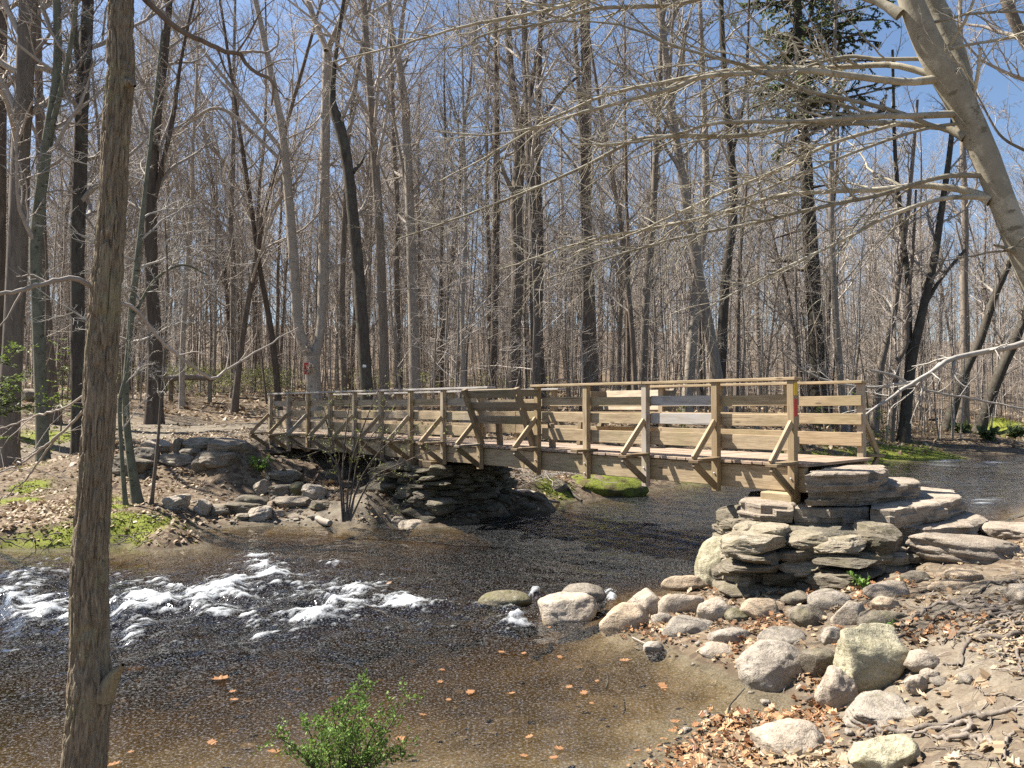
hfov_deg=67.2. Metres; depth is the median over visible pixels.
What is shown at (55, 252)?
woodland sapling
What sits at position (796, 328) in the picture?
woodland sapling
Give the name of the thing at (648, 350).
woodland sapling
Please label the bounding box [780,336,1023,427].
branch
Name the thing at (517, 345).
woodland sapling
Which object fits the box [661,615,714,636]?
boulder
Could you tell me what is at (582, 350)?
woodland sapling
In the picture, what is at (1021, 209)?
woodland tree
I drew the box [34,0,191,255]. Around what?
woodland tree
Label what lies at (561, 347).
woodland sapling
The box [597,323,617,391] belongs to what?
woodland sapling
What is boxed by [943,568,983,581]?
boulder
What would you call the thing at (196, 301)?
woodland sapling
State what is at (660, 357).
woodland sapling
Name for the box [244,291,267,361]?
woodland sapling
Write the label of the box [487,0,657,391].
woodland tree
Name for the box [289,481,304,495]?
rock
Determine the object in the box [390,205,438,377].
woodland tree
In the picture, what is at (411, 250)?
bare tree
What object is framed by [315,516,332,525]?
birch log
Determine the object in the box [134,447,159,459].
rock
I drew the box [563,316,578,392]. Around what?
woodland sapling
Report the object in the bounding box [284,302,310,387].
woodland sapling
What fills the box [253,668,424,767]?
barberry bush
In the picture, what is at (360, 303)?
bare tree
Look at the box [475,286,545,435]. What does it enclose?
woodland sapling
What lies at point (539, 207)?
bare tree
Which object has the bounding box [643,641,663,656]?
boulder
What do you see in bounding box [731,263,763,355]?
woodland tree
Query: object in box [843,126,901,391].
woodland tree
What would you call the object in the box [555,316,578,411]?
woodland sapling
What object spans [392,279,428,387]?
woodland sapling
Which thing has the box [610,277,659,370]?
woodland sapling
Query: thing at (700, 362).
woodland tree
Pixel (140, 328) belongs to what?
woodland sapling
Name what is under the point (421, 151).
woodland tree
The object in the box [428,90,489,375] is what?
woodland tree
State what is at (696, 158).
woodland tree
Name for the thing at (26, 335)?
woodland tree
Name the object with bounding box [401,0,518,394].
woodland tree
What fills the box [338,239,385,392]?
woodland sapling
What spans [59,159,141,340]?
woodland tree
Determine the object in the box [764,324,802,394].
woodland sapling
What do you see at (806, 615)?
boulder
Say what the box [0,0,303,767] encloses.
foreground tree
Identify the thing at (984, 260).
woodland tree
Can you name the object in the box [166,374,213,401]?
log rail
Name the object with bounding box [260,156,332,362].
woodland tree
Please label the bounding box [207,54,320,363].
woodland tree
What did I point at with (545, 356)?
woodland sapling
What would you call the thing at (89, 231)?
woodland tree
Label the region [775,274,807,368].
woodland sapling
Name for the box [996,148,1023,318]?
woodland tree
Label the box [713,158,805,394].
woodland tree
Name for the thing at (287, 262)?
woodland tree
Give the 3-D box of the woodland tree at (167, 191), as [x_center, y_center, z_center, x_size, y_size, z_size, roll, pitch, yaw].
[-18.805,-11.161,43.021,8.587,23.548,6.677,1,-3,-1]
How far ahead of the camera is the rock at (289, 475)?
17.12 m
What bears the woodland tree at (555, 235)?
on the ground
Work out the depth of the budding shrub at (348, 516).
14.09 m
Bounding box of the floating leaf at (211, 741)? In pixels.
[207,738,216,744]
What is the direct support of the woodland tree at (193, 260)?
on the ground
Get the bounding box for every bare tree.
[0,0,100,360]
[0,0,102,467]
[0,0,178,462]
[0,0,203,454]
[7,0,134,424]
[56,0,241,424]
[162,0,356,418]
[197,0,285,409]
[308,0,429,407]
[329,0,385,419]
[373,0,439,410]
[447,0,569,399]
[453,0,586,399]
[493,0,579,408]
[551,3,592,411]
[626,0,699,411]
[641,0,780,412]
[700,0,773,391]
[787,0,877,431]
[864,17,973,442]
[869,86,955,434]
[887,189,933,441]
[929,0,1007,423]
[939,148,1023,431]
[950,0,1023,151]
[971,294,1023,432]
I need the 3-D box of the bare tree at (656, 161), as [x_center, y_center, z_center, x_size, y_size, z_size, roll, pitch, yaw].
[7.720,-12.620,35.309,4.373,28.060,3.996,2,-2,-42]
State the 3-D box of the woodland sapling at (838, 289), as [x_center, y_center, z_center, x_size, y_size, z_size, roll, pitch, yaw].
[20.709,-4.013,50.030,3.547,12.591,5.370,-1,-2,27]
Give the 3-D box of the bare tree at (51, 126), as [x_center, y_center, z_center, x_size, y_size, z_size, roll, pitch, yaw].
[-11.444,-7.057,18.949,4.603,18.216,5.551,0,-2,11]
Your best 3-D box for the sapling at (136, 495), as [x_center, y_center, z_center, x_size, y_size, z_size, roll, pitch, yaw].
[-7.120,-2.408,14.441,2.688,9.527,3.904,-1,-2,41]
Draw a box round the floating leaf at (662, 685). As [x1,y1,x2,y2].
[658,682,666,689]
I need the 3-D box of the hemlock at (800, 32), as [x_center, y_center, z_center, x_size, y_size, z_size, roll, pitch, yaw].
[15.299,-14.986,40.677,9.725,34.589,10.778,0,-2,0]
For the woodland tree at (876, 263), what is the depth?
51.38 m
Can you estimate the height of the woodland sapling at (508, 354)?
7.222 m
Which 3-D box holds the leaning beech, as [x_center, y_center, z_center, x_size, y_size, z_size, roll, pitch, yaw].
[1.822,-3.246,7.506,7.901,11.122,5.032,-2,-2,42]
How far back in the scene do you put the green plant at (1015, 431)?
43.30 m
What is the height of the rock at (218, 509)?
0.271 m
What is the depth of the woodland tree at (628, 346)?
40.29 m
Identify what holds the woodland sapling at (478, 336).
on the ground
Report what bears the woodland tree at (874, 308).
on the ground
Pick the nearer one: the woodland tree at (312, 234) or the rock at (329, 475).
the rock at (329, 475)
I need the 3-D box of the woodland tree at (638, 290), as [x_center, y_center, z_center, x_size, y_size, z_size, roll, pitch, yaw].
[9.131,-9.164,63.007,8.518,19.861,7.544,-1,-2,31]
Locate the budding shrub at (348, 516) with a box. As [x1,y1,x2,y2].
[273,369,446,525]
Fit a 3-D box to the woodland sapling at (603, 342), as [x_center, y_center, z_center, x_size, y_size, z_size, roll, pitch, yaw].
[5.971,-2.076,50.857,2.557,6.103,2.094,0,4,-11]
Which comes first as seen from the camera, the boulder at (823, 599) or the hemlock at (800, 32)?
the boulder at (823, 599)
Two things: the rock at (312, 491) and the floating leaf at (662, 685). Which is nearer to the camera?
the floating leaf at (662, 685)
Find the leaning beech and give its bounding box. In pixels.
[301,0,1023,767]
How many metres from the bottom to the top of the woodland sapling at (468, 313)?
11.283 m
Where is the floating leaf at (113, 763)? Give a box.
[107,761,119,765]
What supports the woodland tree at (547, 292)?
on the ground
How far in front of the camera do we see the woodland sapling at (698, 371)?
32.55 m
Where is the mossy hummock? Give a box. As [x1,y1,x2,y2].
[571,474,648,498]
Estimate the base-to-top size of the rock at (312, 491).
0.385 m
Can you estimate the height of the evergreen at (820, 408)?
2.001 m
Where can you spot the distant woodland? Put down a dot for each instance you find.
(614, 353)
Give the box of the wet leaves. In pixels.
[614,571,993,767]
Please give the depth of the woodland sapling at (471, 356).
34.93 m
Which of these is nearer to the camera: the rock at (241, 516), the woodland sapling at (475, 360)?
the rock at (241, 516)
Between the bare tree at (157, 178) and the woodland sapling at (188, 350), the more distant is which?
the woodland sapling at (188, 350)
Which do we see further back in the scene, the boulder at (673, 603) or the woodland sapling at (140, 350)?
the woodland sapling at (140, 350)
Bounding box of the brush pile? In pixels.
[510,467,616,486]
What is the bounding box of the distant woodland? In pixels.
[6,47,1023,440]
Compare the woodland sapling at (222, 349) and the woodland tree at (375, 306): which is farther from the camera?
the woodland tree at (375, 306)
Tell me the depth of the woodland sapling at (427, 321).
60.38 m
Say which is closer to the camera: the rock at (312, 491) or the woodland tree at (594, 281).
the rock at (312, 491)
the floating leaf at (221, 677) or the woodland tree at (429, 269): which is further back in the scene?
the woodland tree at (429, 269)
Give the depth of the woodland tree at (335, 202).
46.76 m
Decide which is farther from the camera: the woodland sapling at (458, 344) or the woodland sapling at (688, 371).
the woodland sapling at (688, 371)
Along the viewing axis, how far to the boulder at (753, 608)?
7.34 m
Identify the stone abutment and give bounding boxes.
[259,449,303,458]
[711,465,987,599]
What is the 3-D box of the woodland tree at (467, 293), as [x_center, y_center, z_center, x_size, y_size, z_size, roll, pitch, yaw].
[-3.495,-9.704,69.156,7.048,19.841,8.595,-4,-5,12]
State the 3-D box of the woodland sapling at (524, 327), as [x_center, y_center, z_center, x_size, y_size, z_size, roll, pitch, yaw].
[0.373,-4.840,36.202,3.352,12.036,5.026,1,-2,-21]
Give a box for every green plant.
[248,454,272,471]
[847,570,869,588]
[877,619,895,624]
[950,420,970,431]
[975,425,1000,440]
[1004,424,1023,438]
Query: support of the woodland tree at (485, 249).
on the ground
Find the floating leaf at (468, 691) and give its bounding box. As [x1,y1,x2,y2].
[466,689,474,694]
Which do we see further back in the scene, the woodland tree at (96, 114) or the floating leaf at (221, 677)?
the woodland tree at (96, 114)
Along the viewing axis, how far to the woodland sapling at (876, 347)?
49.58 m
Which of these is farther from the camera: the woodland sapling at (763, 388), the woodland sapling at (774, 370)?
the woodland sapling at (774, 370)
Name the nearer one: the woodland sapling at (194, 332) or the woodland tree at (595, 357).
the woodland tree at (595, 357)
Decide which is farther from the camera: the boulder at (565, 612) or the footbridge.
the footbridge
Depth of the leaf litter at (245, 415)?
34.92 m
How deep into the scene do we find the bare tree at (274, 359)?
33.12 m
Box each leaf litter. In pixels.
[0,382,1023,487]
[0,421,572,544]
[641,538,1023,767]
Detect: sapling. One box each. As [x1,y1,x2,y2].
[13,0,231,503]
[22,190,87,429]
[23,250,62,362]
[24,157,96,345]
[24,309,30,381]
[28,202,85,348]
[52,266,86,400]
[64,250,90,332]
[79,264,158,504]
[86,221,143,348]
[119,247,144,398]
[120,177,163,328]
[121,213,172,391]
[126,275,164,401]
[127,220,255,503]
[128,254,177,355]
[160,253,202,390]
[165,325,185,393]
[167,312,201,385]
[169,267,191,364]
[169,269,219,387]
[170,206,229,372]
[175,249,229,368]
[189,273,219,390]
[202,168,273,351]
[203,261,229,391]
[206,210,276,378]
[207,199,294,403]
[216,315,239,388]
[217,232,266,376]
[237,284,271,378]
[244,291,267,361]
[245,315,269,392]
[272,299,307,392]
[274,252,332,391]
[279,295,295,384]
[279,326,293,390]
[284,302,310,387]
[285,207,355,365]
[285,314,313,390]
[301,239,338,388]
[304,231,353,393]
[309,277,335,344]
[321,284,335,385]
[327,285,349,369]
[330,284,373,409]
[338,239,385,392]
[345,242,388,370]
[353,301,391,392]
[361,210,443,409]
[371,281,403,366]
[386,318,428,409]
[388,286,422,391]
[388,304,407,388]
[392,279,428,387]
[393,181,502,421]
[402,239,450,382]
[403,202,482,410]
[406,291,442,371]
[408,174,491,422]
[409,142,522,410]
[413,168,524,384]
[419,197,471,387]
[419,299,438,393]
[420,299,439,394]
[442,292,474,384]
[443,322,485,389]
[451,293,470,380]
[453,242,527,399]
[466,267,489,385]
[467,321,484,386]
[468,313,484,383]
[469,312,505,385]
[470,240,509,399]
[471,125,579,419]
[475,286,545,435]
[477,235,544,359]
[492,166,566,398]
[494,242,545,399]
[497,301,530,386]
[503,266,546,362]
[522,236,578,387]
[525,301,569,411]
[541,239,581,407]
[543,305,578,380]
[544,203,581,396]
[544,270,563,391]
[545,224,620,411]
[545,322,554,391]
[547,229,631,409]
[549,328,565,387]
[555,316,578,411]
[557,332,578,396]
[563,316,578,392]
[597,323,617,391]
[598,309,611,370]
[600,308,622,374]
[602,315,623,367]
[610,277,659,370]
[626,230,697,389]
[630,224,703,389]
[633,299,670,378]
[636,303,660,381]
[638,300,688,388]
[638,310,676,384]
[642,132,748,412]
[653,264,708,384]
[668,228,741,412]
[671,226,735,395]
[674,334,700,411]
[697,251,754,395]
[706,196,780,412]
[727,225,794,428]
[727,268,764,411]
[727,280,761,408]
[733,260,784,394]
[733,291,779,394]
[735,151,857,387]
[746,320,779,411]
[746,336,771,412]
[747,324,775,391]
[752,362,780,412]
[755,278,791,390]
[758,344,782,409]
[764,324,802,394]
[767,187,851,429]
[775,256,839,427]
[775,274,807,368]
[785,346,810,412]
[786,208,874,412]
[797,259,866,431]
[802,247,857,394]
[803,233,855,356]
[822,234,886,392]
[822,262,898,423]
[825,200,900,431]
[840,231,886,424]
[850,256,904,399]
[855,302,892,395]
[876,346,902,405]
[877,308,903,403]
[885,321,912,394]
[898,298,948,434]
[903,313,956,437]
[916,297,956,418]
[928,300,971,380]
[930,310,984,435]
[958,342,986,410]
[973,271,1022,415]
[977,304,1023,418]
[988,318,1023,415]
[1005,369,1019,417]
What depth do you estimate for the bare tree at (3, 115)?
23.15 m
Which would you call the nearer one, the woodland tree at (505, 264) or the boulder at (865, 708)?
the boulder at (865, 708)
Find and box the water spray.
[1,551,615,652]
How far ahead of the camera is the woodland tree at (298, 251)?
82.98 m
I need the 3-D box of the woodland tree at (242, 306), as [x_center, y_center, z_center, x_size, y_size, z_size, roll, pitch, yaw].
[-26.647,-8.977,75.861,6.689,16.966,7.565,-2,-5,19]
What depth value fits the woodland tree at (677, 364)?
70.31 m
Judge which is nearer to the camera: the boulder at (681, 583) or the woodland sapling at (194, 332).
the boulder at (681, 583)
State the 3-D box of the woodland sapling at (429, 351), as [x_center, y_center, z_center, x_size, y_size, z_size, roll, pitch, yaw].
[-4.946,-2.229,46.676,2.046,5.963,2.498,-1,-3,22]
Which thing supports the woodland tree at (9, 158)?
on the ground
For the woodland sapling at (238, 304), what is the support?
on the ground
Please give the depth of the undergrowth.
40.35 m
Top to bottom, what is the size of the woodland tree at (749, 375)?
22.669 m
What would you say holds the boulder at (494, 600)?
on the river
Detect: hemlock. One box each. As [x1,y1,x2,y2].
[0,341,82,439]
[703,0,900,427]
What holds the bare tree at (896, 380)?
on the ground
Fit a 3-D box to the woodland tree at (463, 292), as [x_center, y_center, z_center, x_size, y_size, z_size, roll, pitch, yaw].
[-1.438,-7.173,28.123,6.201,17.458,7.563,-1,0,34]
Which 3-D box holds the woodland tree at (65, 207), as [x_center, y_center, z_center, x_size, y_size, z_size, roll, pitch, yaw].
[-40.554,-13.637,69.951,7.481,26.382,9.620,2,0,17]
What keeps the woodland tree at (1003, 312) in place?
on the ground
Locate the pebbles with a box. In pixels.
[136,486,1023,767]
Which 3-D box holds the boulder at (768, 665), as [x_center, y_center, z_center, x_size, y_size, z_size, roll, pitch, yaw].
[2.075,2.278,6.157,0.551,0.437,0.468,0,-2,0]
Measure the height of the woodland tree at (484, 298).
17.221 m
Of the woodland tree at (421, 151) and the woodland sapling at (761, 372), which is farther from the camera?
the woodland tree at (421, 151)
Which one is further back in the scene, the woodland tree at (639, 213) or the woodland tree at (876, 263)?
the woodland tree at (639, 213)
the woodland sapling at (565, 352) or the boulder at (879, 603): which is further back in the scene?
the woodland sapling at (565, 352)
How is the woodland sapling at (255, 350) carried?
on the ground
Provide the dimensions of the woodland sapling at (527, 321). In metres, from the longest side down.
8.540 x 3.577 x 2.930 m
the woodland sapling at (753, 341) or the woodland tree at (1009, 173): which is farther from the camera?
the woodland tree at (1009, 173)
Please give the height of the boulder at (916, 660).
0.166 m
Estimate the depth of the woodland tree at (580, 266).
47.09 m
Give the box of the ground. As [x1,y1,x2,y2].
[0,325,1023,767]
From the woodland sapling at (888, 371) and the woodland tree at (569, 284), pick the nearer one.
the woodland sapling at (888, 371)
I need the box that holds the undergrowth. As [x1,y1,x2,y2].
[22,358,553,400]
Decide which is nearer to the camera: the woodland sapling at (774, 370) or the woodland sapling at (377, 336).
the woodland sapling at (774, 370)
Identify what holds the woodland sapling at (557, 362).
on the ground
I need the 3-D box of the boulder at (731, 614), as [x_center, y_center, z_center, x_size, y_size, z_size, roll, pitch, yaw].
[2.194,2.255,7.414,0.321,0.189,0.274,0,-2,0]
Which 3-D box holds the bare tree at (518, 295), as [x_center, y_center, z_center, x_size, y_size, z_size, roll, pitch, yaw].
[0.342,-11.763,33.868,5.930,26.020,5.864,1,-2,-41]
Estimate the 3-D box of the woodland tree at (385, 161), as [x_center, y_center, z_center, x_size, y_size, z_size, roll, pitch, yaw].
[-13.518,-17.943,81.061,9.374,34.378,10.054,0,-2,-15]
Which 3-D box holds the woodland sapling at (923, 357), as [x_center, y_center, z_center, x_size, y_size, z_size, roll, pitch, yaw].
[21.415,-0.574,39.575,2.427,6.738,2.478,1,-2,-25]
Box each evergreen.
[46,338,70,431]
[678,406,689,427]
[814,395,834,431]
[873,409,892,441]
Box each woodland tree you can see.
[6,1,44,232]
[6,21,33,254]
[6,51,95,290]
[6,93,63,260]
[6,172,30,378]
[7,1,145,386]
[25,100,95,351]
[27,155,68,367]
[29,71,97,374]
[30,159,87,334]
[32,103,101,360]
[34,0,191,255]
[45,110,96,282]
[47,15,153,384]
[47,80,103,328]
[59,147,96,368]
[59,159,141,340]
[62,169,164,317]
[67,100,172,304]
[68,31,203,382]
[85,107,227,348]
[86,111,176,299]
[90,73,181,365]
[92,0,245,393]
[96,1,219,389]
[97,0,293,408]
[99,1,251,391]
[137,0,255,386]
[138,0,318,397]
[141,109,246,386]
[160,49,298,393]
[160,176,201,352]
[161,196,211,366]
[170,151,218,370]
[175,0,319,389]
[180,118,262,319]
[184,100,272,381]
[191,73,303,384]
[196,96,284,320]
[198,0,378,412]
[204,218,272,375]
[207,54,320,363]
[224,48,334,386]
[239,129,309,373]
[258,0,455,410]
[258,151,331,338]
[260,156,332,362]
[270,118,353,332]
[274,142,341,337]
[295,0,435,392]
[295,127,374,388]
[296,0,447,333]
[301,0,482,399]
[304,123,381,383]
[313,135,392,353]
[317,0,464,389]
[331,73,462,365]
[335,180,391,313]
[336,128,434,312]
[351,236,406,350]
[356,51,467,391]
[360,54,431,316]
[364,0,503,395]
[364,0,572,422]
[364,43,451,308]
[372,132,469,375]
[383,183,434,342]
[384,79,448,348]
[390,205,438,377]
[393,153,470,342]
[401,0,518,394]
[411,0,530,353]
[414,0,613,411]
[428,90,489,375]
[435,171,503,384]
[446,128,512,344]
[460,82,551,388]
[467,67,579,398]
[470,176,529,340]
[474,209,510,381]
[481,139,545,375]
[485,110,579,381]
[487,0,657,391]
[489,0,605,302]
[498,208,580,348]
[503,106,575,319]
[506,0,664,426]
[528,119,621,391]
[542,170,596,311]
[545,110,653,330]
[546,128,636,343]
[548,9,671,390]
[557,0,753,428]
[558,0,717,390]
[562,163,618,378]
[567,51,723,389]
[576,167,624,386]
[596,156,674,374]
[600,148,666,388]
[604,142,690,384]
[608,148,667,311]
[611,123,679,381]
[612,206,678,387]
[623,181,680,341]
[630,65,736,298]
[630,162,686,368]
[631,17,764,395]
[652,153,719,369]
[669,103,792,395]
[673,139,749,388]
[679,56,826,412]
[681,0,810,412]
[689,82,848,412]
[710,171,783,389]
[710,188,769,340]
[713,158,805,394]
[716,223,765,382]
[722,56,819,406]
[724,151,821,376]
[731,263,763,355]
[738,98,856,355]
[749,135,827,365]
[766,0,905,372]
[805,188,913,413]
[823,136,925,424]
[831,142,954,417]
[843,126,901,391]
[849,175,918,326]
[856,95,962,419]
[861,251,895,385]
[880,189,959,377]
[880,197,976,398]
[899,226,972,370]
[903,175,959,371]
[922,163,1022,407]
[932,103,1023,399]
[969,174,1023,371]
[969,228,1023,405]
[979,123,1023,397]
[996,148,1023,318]
[1000,182,1023,357]
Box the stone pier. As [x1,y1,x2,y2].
[357,460,518,523]
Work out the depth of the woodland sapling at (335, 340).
57.55 m
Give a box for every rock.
[22,388,34,401]
[112,455,153,474]
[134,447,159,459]
[140,439,172,453]
[158,453,194,466]
[161,494,190,509]
[173,438,184,453]
[179,448,201,455]
[182,437,220,450]
[191,454,206,471]
[193,499,212,514]
[199,451,241,467]
[206,437,257,453]
[211,504,230,515]
[224,502,262,513]
[234,495,269,505]
[234,513,248,520]
[248,505,272,520]
[253,479,269,495]
[266,501,276,507]
[267,469,303,481]
[268,485,289,496]
[272,496,312,507]
[273,510,285,517]
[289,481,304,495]
[301,483,327,499]
[309,500,330,509]
[321,468,348,480]
[391,516,403,525]
[398,519,422,532]
[521,503,535,510]
[551,479,567,491]
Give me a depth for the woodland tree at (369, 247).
40.53 m
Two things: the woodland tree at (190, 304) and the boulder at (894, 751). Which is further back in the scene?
the woodland tree at (190, 304)
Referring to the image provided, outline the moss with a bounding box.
[1,415,1019,547]
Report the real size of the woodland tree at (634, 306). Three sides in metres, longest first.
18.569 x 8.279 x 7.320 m
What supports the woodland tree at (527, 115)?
on the ground
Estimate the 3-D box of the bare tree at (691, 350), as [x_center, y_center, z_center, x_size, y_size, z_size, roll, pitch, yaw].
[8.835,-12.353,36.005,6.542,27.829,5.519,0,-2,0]
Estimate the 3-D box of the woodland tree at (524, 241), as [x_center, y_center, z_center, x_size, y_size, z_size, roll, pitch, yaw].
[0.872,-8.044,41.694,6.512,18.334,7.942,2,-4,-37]
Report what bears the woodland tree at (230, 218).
on the ground
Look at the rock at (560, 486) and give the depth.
18.35 m
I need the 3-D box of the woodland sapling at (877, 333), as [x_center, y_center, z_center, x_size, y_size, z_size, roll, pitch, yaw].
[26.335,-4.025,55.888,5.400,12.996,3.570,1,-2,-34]
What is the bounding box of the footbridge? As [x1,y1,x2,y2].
[249,377,884,503]
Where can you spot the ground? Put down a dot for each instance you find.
(328, 647)
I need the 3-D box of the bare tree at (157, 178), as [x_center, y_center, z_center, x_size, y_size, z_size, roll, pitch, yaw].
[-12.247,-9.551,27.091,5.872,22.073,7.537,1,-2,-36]
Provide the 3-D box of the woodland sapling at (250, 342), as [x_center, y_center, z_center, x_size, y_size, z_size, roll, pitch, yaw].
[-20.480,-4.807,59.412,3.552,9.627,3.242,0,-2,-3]
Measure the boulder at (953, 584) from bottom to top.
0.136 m
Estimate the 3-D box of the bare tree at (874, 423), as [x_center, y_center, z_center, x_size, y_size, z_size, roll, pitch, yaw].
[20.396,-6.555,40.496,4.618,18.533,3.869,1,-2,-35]
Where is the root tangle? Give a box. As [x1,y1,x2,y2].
[0,522,195,553]
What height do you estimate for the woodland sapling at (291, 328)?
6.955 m
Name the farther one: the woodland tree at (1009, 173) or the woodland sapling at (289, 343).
the woodland tree at (1009, 173)
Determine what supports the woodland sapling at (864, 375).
on the ground
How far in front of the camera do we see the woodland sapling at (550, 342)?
54.35 m
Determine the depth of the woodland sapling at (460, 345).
58.30 m
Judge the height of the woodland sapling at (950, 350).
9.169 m
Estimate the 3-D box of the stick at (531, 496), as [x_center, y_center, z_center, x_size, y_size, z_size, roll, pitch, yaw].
[0.569,2.432,16.703,2.159,0.570,0.742,2,-2,-45]
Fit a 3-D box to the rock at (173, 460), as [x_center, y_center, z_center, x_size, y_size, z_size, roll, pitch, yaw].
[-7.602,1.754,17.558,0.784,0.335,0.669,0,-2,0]
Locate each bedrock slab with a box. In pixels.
[905,532,1023,564]
[978,521,1023,539]
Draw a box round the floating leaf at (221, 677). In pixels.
[213,675,227,679]
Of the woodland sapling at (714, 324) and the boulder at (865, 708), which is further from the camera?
the woodland sapling at (714, 324)
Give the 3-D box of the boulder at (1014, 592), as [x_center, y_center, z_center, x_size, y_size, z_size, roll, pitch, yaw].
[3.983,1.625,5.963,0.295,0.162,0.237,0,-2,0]
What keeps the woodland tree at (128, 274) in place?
on the ground
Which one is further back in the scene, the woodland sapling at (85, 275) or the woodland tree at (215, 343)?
the woodland sapling at (85, 275)
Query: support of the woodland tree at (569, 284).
on the ground
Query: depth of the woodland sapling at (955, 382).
39.60 m
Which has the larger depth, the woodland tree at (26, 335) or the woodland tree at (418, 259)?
the woodland tree at (26, 335)
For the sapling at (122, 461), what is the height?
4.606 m
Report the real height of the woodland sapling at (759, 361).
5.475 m
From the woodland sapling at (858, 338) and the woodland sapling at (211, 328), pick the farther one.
the woodland sapling at (211, 328)
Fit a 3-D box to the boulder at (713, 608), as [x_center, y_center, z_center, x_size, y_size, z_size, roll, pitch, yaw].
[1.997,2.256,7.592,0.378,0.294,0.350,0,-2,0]
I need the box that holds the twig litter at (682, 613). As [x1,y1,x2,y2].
[0,429,1023,767]
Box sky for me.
[6,0,1023,342]
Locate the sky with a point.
(1000, 91)
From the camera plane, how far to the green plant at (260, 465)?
17.05 m
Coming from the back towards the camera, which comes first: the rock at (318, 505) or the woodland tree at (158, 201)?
the woodland tree at (158, 201)
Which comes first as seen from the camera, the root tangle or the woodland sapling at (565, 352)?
the root tangle
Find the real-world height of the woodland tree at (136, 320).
14.424 m
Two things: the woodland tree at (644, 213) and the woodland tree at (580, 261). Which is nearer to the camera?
the woodland tree at (580, 261)
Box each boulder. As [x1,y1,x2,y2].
[477,590,531,610]
[538,592,597,633]
[562,583,606,610]
[599,602,649,635]
[628,588,659,615]
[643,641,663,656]
[651,612,671,623]
[658,594,703,614]
[661,575,708,591]
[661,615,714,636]
[694,536,721,586]
[696,597,731,621]
[696,641,730,658]
[707,627,750,643]
[724,608,751,621]
[735,639,805,691]
[740,598,779,619]
[749,718,824,757]
[758,626,805,644]
[780,590,807,605]
[787,604,826,627]
[798,648,834,676]
[807,588,852,610]
[814,665,857,711]
[820,626,840,644]
[830,600,865,625]
[833,623,908,694]
[843,690,911,728]
[848,733,920,767]
[856,610,907,625]
[863,580,909,598]
[870,596,900,609]
[899,570,930,583]
[903,649,939,672]
[904,674,927,695]
[911,705,927,717]
[919,668,939,683]
[926,579,974,591]
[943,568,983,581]
[1004,583,1023,603]
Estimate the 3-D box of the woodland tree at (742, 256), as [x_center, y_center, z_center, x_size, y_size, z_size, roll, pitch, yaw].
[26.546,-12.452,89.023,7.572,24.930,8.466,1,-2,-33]
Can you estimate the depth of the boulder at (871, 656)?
5.50 m
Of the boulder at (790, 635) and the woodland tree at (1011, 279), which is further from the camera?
the woodland tree at (1011, 279)
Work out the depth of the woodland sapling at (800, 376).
39.87 m
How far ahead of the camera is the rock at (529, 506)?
16.06 m
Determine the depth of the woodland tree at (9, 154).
35.55 m
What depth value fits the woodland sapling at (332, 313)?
54.10 m
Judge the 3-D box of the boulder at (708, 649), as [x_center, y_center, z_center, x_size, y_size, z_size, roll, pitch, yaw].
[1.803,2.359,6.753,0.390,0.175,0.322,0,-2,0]
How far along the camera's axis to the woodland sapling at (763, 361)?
44.95 m
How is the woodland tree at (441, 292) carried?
on the ground
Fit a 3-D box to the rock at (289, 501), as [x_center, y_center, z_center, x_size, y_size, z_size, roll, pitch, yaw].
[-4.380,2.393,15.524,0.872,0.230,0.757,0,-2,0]
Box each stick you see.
[511,489,559,503]
[516,489,550,503]
[565,482,582,501]
[727,688,744,716]
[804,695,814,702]
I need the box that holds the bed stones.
[108,636,698,759]
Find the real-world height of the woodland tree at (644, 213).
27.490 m
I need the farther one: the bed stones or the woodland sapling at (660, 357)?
the woodland sapling at (660, 357)
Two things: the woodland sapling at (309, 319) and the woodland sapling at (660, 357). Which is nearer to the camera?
the woodland sapling at (660, 357)
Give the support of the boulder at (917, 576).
on the ground
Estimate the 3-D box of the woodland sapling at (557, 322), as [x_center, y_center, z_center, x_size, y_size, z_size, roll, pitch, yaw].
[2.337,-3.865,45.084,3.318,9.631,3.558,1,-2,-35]
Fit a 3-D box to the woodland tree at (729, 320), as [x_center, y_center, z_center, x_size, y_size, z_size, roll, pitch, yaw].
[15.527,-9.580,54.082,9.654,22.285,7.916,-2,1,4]
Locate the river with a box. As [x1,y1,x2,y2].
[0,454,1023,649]
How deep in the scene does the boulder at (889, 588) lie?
7.04 m
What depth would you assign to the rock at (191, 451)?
17.70 m
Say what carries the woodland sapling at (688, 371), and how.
on the ground
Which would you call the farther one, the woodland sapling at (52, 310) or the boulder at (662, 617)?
the woodland sapling at (52, 310)
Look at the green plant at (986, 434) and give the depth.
38.55 m
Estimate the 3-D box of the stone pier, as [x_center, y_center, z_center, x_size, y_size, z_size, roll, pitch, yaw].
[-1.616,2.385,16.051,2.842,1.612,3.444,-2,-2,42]
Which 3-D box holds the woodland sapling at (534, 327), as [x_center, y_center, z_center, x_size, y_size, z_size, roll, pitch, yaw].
[0.906,-3.571,24.686,3.146,11.146,4.719,1,-2,-31]
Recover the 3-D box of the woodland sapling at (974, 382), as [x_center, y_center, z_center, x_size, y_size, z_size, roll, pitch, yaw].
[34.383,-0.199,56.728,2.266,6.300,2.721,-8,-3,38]
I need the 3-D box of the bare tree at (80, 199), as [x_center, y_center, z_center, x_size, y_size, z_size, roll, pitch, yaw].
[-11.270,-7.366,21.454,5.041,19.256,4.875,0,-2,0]
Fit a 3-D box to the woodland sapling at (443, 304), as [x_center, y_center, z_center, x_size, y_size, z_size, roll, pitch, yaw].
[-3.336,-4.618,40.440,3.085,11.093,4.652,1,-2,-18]
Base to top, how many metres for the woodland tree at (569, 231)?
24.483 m
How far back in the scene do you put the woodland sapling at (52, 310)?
33.38 m
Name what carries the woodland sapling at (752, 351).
on the ground

